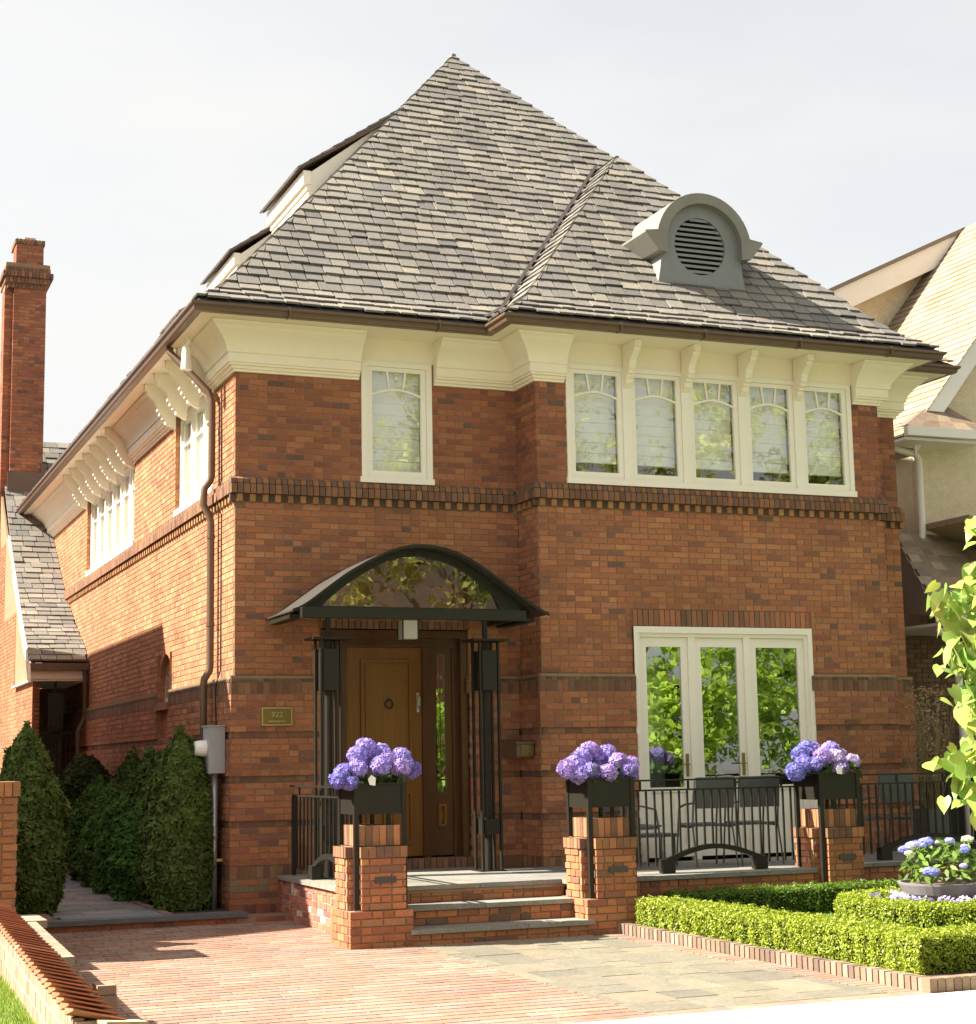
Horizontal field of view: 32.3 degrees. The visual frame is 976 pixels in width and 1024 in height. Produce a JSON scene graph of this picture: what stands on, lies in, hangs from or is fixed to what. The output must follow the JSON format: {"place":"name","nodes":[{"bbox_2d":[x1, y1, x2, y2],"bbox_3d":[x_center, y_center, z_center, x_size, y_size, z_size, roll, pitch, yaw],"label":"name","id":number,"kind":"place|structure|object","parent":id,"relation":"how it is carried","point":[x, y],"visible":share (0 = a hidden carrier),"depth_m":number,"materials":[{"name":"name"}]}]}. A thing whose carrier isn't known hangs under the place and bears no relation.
{"place":"outdoors","nodes":[
{"label":"outdoors","id":0,"kind":"place"},
{"bbox_2d":[0,971,35,1023],"bbox_3d":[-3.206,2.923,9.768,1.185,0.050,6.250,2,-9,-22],"label":"grass","id":1,"kind":"structure","parent":0,"point":[16,1013],"depth_m":10.07,"materials":[{"name":"green plant"}]},
{"bbox_2d":[35,874,289,932],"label":"side path","id":2,"kind":"structure","parent":0,"point":[81,909],"depth_m":17.41,"materials":[{"name":"stone"}]},
{"bbox_2d":[65,866,227,913],"bbox_3d":[-5.662,4.872,21.778,2.385,0.021,10.020,2,-9,-22],"label":"planting bed","id":3,"kind":"object","parent":2,"relation":"on","point":[198,910],"depth_m":17.89,"materials":[{"name":"soil"}]},
{"bbox_2d":[0,720,70,914],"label":"arborvitae","id":4,"kind":"object","parent":3,"relation":"on","point":[41,872],"visible":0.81,"depth_m":17.76,"materials":[{"name":"green plant"}]},
{"bbox_2d":[57,753,112,869],"bbox_3d":[-5.915,4.415,24.636,0.931,1.780,1.001,2,-9,-22],"label":"round bush","id":5,"kind":"object","parent":3,"relation":"on","point":[79,776],"visible":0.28,"depth_m":24.45,"materials":[{"name":"green plant"}]},
{"bbox_2d":[65,774,106,880],"bbox_3d":[-5.345,4.330,23.096,0.944,1.467,0.896,-1,-8,-3],"label":"yew bush","id":6,"kind":"object","parent":3,"relation":"on","point":[92,789],"visible":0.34,"depth_m":22.87,"materials":[{"name":"green plant"}]},
{"bbox_2d":[74,778,115,886],"bbox_3d":[-4.879,4.163,21.884,0.926,1.424,0.924,-3,-9,15],"label":"yew bush","id":7,"kind":"object","parent":3,"relation":"on","point":[87,850],"visible":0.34,"depth_m":21.66,"materials":[{"name":"green plant"}]},
{"bbox_2d":[89,787,127,893],"bbox_3d":[-4.415,4.005,20.708,0.959,1.375,0.924,2,-9,-22],"label":"yew bush","id":8,"kind":"object","parent":3,"relation":"on","point":[116,807],"visible":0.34,"depth_m":20.47,"materials":[{"name":"green plant"}]},
{"bbox_2d":[102,746,140,882],"bbox_3d":[-4.543,3.877,21.411,0.742,1.840,0.722,2,-9,-22],"label":"arborvitae","id":9,"kind":"object","parent":3,"relation":"on","point":[129,764],"visible":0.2,"depth_m":21.38,"materials":[{"name":"green plant"}]},
{"bbox_2d":[106,796,148,900],"bbox_3d":[-3.973,3.914,19.592,0.947,1.211,0.961,2,-9,-22],"label":"yew bush","id":10,"kind":"object","parent":3,"relation":"on","point":[128,852],"visible":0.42,"depth_m":19.28,"materials":[{"name":"green plant"}]},
{"bbox_2d":[121,746,156,894],"bbox_3d":[-4.073,3.725,20.326,0.703,1.808,0.700,-6,-10,28],"label":"arborvitae","id":11,"kind":"object","parent":3,"relation":"on","point":[142,773],"visible":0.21,"depth_m":20.25,"materials":[{"name":"green plant"}]},
{"bbox_2d":[132,743,171,904],"bbox_3d":[-3.597,3.512,18.988,0.789,1.816,0.802,2,-9,-22],"label":"arborvitae","id":12,"kind":"object","parent":3,"relation":"on","point":[138,860],"visible":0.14,"depth_m":18.86,"materials":[{"name":"green plant"}]},
{"bbox_2d":[141,724,219,911],"bbox_3d":[-3.322,3.292,18.188,0.861,2.008,0.822,2,-9,-22],"label":"arborvitae","id":13,"kind":"object","parent":3,"relation":"on","point":[178,865],"visible":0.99,"depth_m":17.95,"materials":[{"name":"green plant"}]},
{"bbox_2d":[0,0,975,688],"label":"sky","id":14,"kind":"structure","parent":0,"point":[142,141],"materials":[{"name":"white"}]},
{"bbox_2d":[49,918,941,1023],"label":"driveway","id":15,"kind":"structure","parent":0,"point":[282,972],"depth_m":13.09,"materials":[{"name":"brick"}]},
{"bbox_2d":[0,781,20,911],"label":"gate pillar","id":16,"kind":"structure","parent":15,"relation":"on","point":[10,791],"depth_m":14.64,"materials":[{"name":"brick"}]},
{"bbox_2d":[0,904,124,1023],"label":"brick wall","id":17,"kind":"structure","parent":15,"relation":"on","point":[37,963],"depth_m":9.99,"materials":[{"name":"ceramic"}]},
{"bbox_2d":[97,1019,147,1023],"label":"loose brick","id":18,"kind":"object","parent":17,"relation":"on","point":[131,1021],"visible":1,"depth_m":7.69,"materials":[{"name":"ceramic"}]},
{"bbox_2d":[331,823,413,949],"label":"brick pillar","id":19,"kind":"structure","parent":15,"relation":"on","point":[382,918],"depth_m":15.33,"materials":[{"name":"brick"}]},
{"bbox_2d":[324,782,407,910],"bbox_3d":[-1.131,3.089,15.615,0.647,1.138,0.525,2,-9,-22],"label":"planter stand","id":20,"kind":"object","parent":19,"relation":"on","point":[388,799],"visible":0.91,"depth_m":15.48,"materials":[{"name":"paint"}]},
{"bbox_2d":[328,737,421,791],"bbox_3d":[-1.070,2.384,15.746,0.984,0.554,0.597,2,-9,-22],"label":"hydrangea","id":21,"kind":"object","parent":20,"relation":"in","point":[356,768],"visible":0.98,"depth_m":15.60,"materials":[{"name":"purple plant"}]},
{"bbox_2d":[368,775,375,785],"bbox_3d":[-1.064,2.459,15.431,0.075,0.100,0.018,1,-9,-13],"label":"plant tag","id":22,"kind":"object","parent":21,"relation":"in","point":[372,780],"visible":1,"depth_m":15.43,"materials":[{"name":"white plastic"}]},
{"bbox_2d":[0,53,960,913],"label":"brick house","id":23,"kind":"structure","parent":15,"relation":"on","point":[626,425],"depth_m":20.02,"materials":[{"name":"red brick"}]},
{"bbox_2d":[37,681,72,862],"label":"side gate","id":24,"kind":"structure","parent":23,"relation":"attached to","point":[55,709],"depth_m":27.23,"materials":[{"name":"metal"}]},
{"bbox_2d":[165,658,169,701],"bbox_3d":[-4.056,2.128,21.650,0.030,0.650,0.750,2,-9,-22],"label":"side window","id":25,"kind":"structure","parent":23,"relation":"in","point":[167,677],"depth_m":21.87,"materials":[{"name":"white paint"}]},
{"bbox_2d":[181,337,191,370],"bbox_3d":[-3.436,-1.803,19.181,0.124,0.398,0.124,2,-9,-22],"label":"security light","id":26,"kind":"object","parent":23,"relation":"attached to","point":[186,363],"visible":1,"depth_m":19.13,"materials":[{"name":"white plastic"}]},
{"bbox_2d":[166,347,215,740],"bbox_3d":[-3.398,1.177,19.104,0.645,6.360,0.127,-4,-9,18],"label":"downspout","id":27,"kind":"object","parent":23,"relation":"attached to","point":[211,426],"visible":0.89,"depth_m":19.14,"materials":[{"name":"metal"}]},
{"bbox_2d":[193,725,224,909],"bbox_3d":[-3.031,3.296,18.223,0.304,1.955,0.310,2,-9,-22],"label":"electric meter","id":28,"kind":"object","parent":23,"relation":"attached to","point":[210,747],"visible":0.98,"depth_m":18.21,"materials":[{"name":"grey metal"}]},
{"bbox_2d":[215,389,221,724],"bbox_3d":[-3.039,0.496,18.956,0.054,3.851,0.105,-5,-9,27],"label":"wall cable","id":29,"kind":"object","parent":23,"relation":"attached to","point":[220,564],"depth_m":18.96,"materials":[{"name":"grey metal"}]},
{"bbox_2d":[261,707,291,725],"bbox_3d":[-2.291,2.219,18.275,0.340,0.195,0.027,2,-9,-22],"label":"house number sign","id":30,"kind":"object","parent":23,"relation":"attached to","point":[275,716],"visible":1,"depth_m":18.26,"materials":[{"name":"gold metal"}]},
{"bbox_2d":[360,360,434,485],"bbox_3d":[-1.071,-1.017,19.407,0.890,1.422,0.175,2,-9,-22],"label":"window","id":31,"kind":"structure","parent":23,"relation":"in","point":[392,398],"depth_m":19.45,"materials":[{"name":"white paint"}]},
{"bbox_2d":[501,740,535,756],"bbox_3d":[0.342,2.671,19.058,0.240,0.195,0.445,2,-9,-22],"label":"mailbox","id":32,"kind":"object","parent":23,"relation":"attached to","point":[517,748],"visible":0.95,"depth_m":18.89,"materials":[{"name":"gold metal"}]},
{"bbox_2d":[562,816,641,935],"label":"brick pillar","id":33,"kind":"structure","parent":15,"relation":"on","point":[610,906],"depth_m":16.23,"materials":[{"name":"brick"}]},
{"bbox_2d":[553,777,637,898],"bbox_3d":[1.054,3.180,16.502,0.647,1.138,0.525,2,-9,-22],"label":"planter stand","id":34,"kind":"object","parent":33,"relation":"on","point":[589,794],"visible":0.8,"depth_m":16.37,"materials":[{"name":"paint"}]},
{"bbox_2d":[556,741,639,784],"bbox_3d":[1.069,2.491,16.602,0.975,0.472,0.608,2,-9,-22],"label":"hydrangea","id":35,"kind":"object","parent":34,"relation":"on","point":[578,765],"visible":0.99,"depth_m":16.48,"materials":[{"name":"purple plant"}]},
{"bbox_2d":[277,840,975,945],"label":"terrace","id":36,"kind":"structure","parent":15,"relation":"on","point":[526,907],"depth_m":16.59,"materials":[{"name":"stone"}]},
{"bbox_2d":[289,785,360,879],"bbox_3d":[-1.650,3.239,16.976,0.100,0.944,2.420,2,-9,-22],"label":"railing","id":37,"kind":"object","parent":36,"relation":"on","point":[314,870],"visible":0.67,"depth_m":17.30,"materials":[{"name":"metal"}]},
{"bbox_2d":[265,544,548,878],"bbox_3d":[-0.824,2.132,18.233,2.910,3.477,1.330,2,-9,-22],"label":"entrance canopy","id":38,"kind":"object","parent":36,"relation":"on","point":[503,603],"visible":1,"depth_m":18.11,"materials":[{"name":"metal"}]},
{"bbox_2d":[291,611,418,640],"bbox_3d":[-0.940,1.248,18.399,2.490,0.302,0.178,2,-9,-22],"label":"pendant lantern","id":39,"kind":"object","parent":38,"relation":"hanging from","point":[407,629],"visible":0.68,"depth_m":18.36,"materials":[{"name":"white glass"}]},
{"bbox_2d":[603,805,663,865],"bbox_3d":[1.516,3.337,18.041,0.550,0.948,0.524,4,-10,-29],"label":"patio chair","id":40,"kind":"object","parent":36,"relation":"on","point":[650,826],"visible":0.2,"depth_m":17.92,"materials":[{"name":"metal"}]},
{"bbox_2d":[636,832,676,861],"bbox_3d":[1.677,3.745,18.706,0.800,0.332,0.400,2,-9,-22],"label":"coffee table","id":41,"kind":"object","parent":36,"relation":"on","point":[643,835],"visible":0.17,"depth_m":18.68,"materials":[{"name":"metal"}]},
{"bbox_2d":[676,777,738,867],"bbox_3d":[2.364,3.355,18.269,0.524,0.948,0.550,2,-9,-19],"label":"patio chair","id":42,"kind":"object","parent":36,"relation":"on","point":[712,783],"visible":0.79,"depth_m":18.08,"materials":[{"name":"metal"}]},
{"bbox_2d":[620,776,801,872],"bbox_3d":[2.329,3.239,17.469,2.220,0.944,0.100,2,-9,-22],"label":"railing","id":43,"kind":"object","parent":36,"relation":"on","point":[668,864],"visible":0.91,"depth_m":17.50,"materials":[{"name":"metal"}]},
{"bbox_2d":[723,776,784,865],"bbox_3d":[2.900,3.380,18.508,0.524,0.948,0.550,1,-9,-15],"label":"patio chair","id":44,"kind":"object","parent":36,"relation":"on","point":[757,782],"visible":0.69,"depth_m":18.31,"materials":[{"name":"metal"}]},
{"bbox_2d":[793,808,864,886],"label":"brick pillar","id":45,"kind":"structure","parent":36,"relation":"on","point":[844,834],"depth_m":17.62,"materials":[{"name":"brick"}]},
{"bbox_2d":[781,772,863,882],"bbox_3d":[3.554,3.335,17.858,0.647,1.138,0.525,2,-9,-22],"label":"planter stand","id":46,"kind":"object","parent":45,"relation":"on","point":[821,787],"visible":0.73,"depth_m":17.71,"materials":[{"name":"paint"}]},
{"bbox_2d":[784,740,862,781],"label":"hydrangea","id":47,"kind":"object","parent":46,"relation":"in","point":[806,756],"visible":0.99,"depth_m":17.77,"materials":[{"name":"purple plant"}]},
{"bbox_2d":[836,765,841,773],"bbox_3d":[3.684,2.704,17.678,0.075,0.100,0.018,1,-9,-13],"label":"plant tag","id":48,"kind":"object","parent":47,"relation":"in","point":[839,769],"visible":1,"depth_m":17.68,"materials":[{"name":"white plastic"}]},
{"bbox_2d":[856,772,917,855],"bbox_3d":[4.591,3.490,19.460,0.524,0.948,0.550,3,-9,-24],"label":"patio chair","id":49,"kind":"object","parent":36,"relation":"on","point":[891,778],"visible":0.62,"depth_m":19.28,"materials":[{"name":"metal"}]},
{"bbox_2d":[831,772,975,859],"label":"railing","id":50,"kind":"object","parent":36,"relation":"on","point":[884,852],"visible":0.69,"depth_m":18.84,"materials":[{"name":"metal"}]},
{"bbox_2d":[915,808,949,851],"bbox_3d":[5.324,3.802,20.145,0.300,0.507,0.300,2,-9,-22],"label":"plant pot","id":51,"kind":"object","parent":36,"relation":"on","point":[932,821],"visible":0.43,"depth_m":20.04,"materials":[{"name":"ceramic"}]},
{"bbox_2d":[898,683,957,808],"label":"dried grass","id":52,"kind":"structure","parent":51,"relation":"in","point":[926,758],"depth_m":20.24,"materials":[{"name":"dried grass"},{"name":"plant stems"}]},
{"bbox_2d":[916,754,975,838],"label":"slat fence","id":53,"kind":"object","parent":36,"relation":"on","point":[960,819],"visible":0.06,"depth_m":22.57,"materials":[{"name":"brown wood"}]},
{"bbox_2d":[424,935,886,1012],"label":"stone path","id":54,"kind":"structure","parent":15,"relation":"on","point":[641,977],"depth_m":13.31,"materials":[{"name":"stone"}]},
{"bbox_2d":[575,990,975,1023],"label":"sidewalk","id":55,"kind":"structure","parent":0,"point":[959,1007],"depth_m":11.29,"materials":[{"name":"concrete"}]},
{"bbox_2d":[801,911,835,917],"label":"grass","id":56,"kind":"structure","parent":0,"point":[825,913],"depth_m":16.78,"materials":[{"name":"green plant"}]},
{"bbox_2d":[895,970,975,976],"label":"garden bed","id":57,"kind":"object","parent":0,"point":[952,973],"visible":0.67,"depth_m":12.78,"materials":[{"name":"soil"}]},
{"bbox_2d":[617,923,975,992],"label":"garden edging","id":58,"kind":"object","parent":57,"relation":"on","point":[937,984],"visible":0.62,"depth_m":13.47,"materials":[{"name":"brick"}]},
{"bbox_2d":[635,894,962,974],"bbox_3d":[2.512,3.594,14.487,0.524,0.386,3.919,4,-10,-29],"label":"box hedge","id":59,"kind":"object","parent":57,"relation":"on","point":[900,948],"visible":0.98,"depth_m":13.87,"materials":[{"name":"green plant"}]},
{"bbox_2d":[663,875,975,913],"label":"box hedge","id":60,"kind":"object","parent":57,"relation":"on","point":[810,897],"visible":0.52,"depth_m":16.85,"materials":[{"name":"green plant"}]},
{"bbox_2d":[832,885,975,928],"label":"ring hedge","id":61,"kind":"object","parent":57,"relation":"on","point":[860,904],"visible":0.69,"depth_m":15.13,"materials":[{"name":"green plant"}]},
{"bbox_2d":[931,921,975,970],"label":"box hedge","id":62,"kind":"object","parent":57,"relation":"on","point":[968,946],"visible":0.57,"depth_m":12.95,"materials":[{"name":"green plant"}]},
{"bbox_2d":[922,516,975,830],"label":"linden tree","id":63,"kind":"object","parent":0,"point":[948,610],"visible":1,"depth_m":8.42,"materials":[{"name":"green plant"}]},
{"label":"garden lawn","id":64,"kind":"structure","parent":0,"visible":0},
{"bbox_2d":[897,878,975,906],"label":"bowl planter","id":65,"kind":"object","parent":64,"relation":"on","point":[956,888],"visible":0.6,"depth_m":15.55,"materials":[{"name":"stone"}]},
{"bbox_2d":[898,835,975,883],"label":"hydrangea bush","id":66,"kind":"object","parent":65,"relation":"on","point":[926,870],"visible":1,"depth_m":15.74,"materials":[{"name":"green plant"}]},
{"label":"ground","id":67,"kind":"structure","parent":0,"visible":0},
{"bbox_2d":[829,223,975,839],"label":"stucco house","id":68,"kind":"structure","parent":67,"relation":"on","point":[926,294],"depth_m":24.69,"materials":[{"name":"paint"}]},
{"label":"pansy soil","id":69,"kind":"structure","parent":0,"visible":0},
{"bbox_2d":[888,890,903,899],"bbox_3d":[3.796,3.560,15.669,0.193,0.085,0.191,-2,-8,5],"label":"pansy","id":70,"kind":"object","parent":69,"relation":"in","point":[895,894],"visible":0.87,"depth_m":15.67,"materials":[{"name":"white plant"}]}
]}

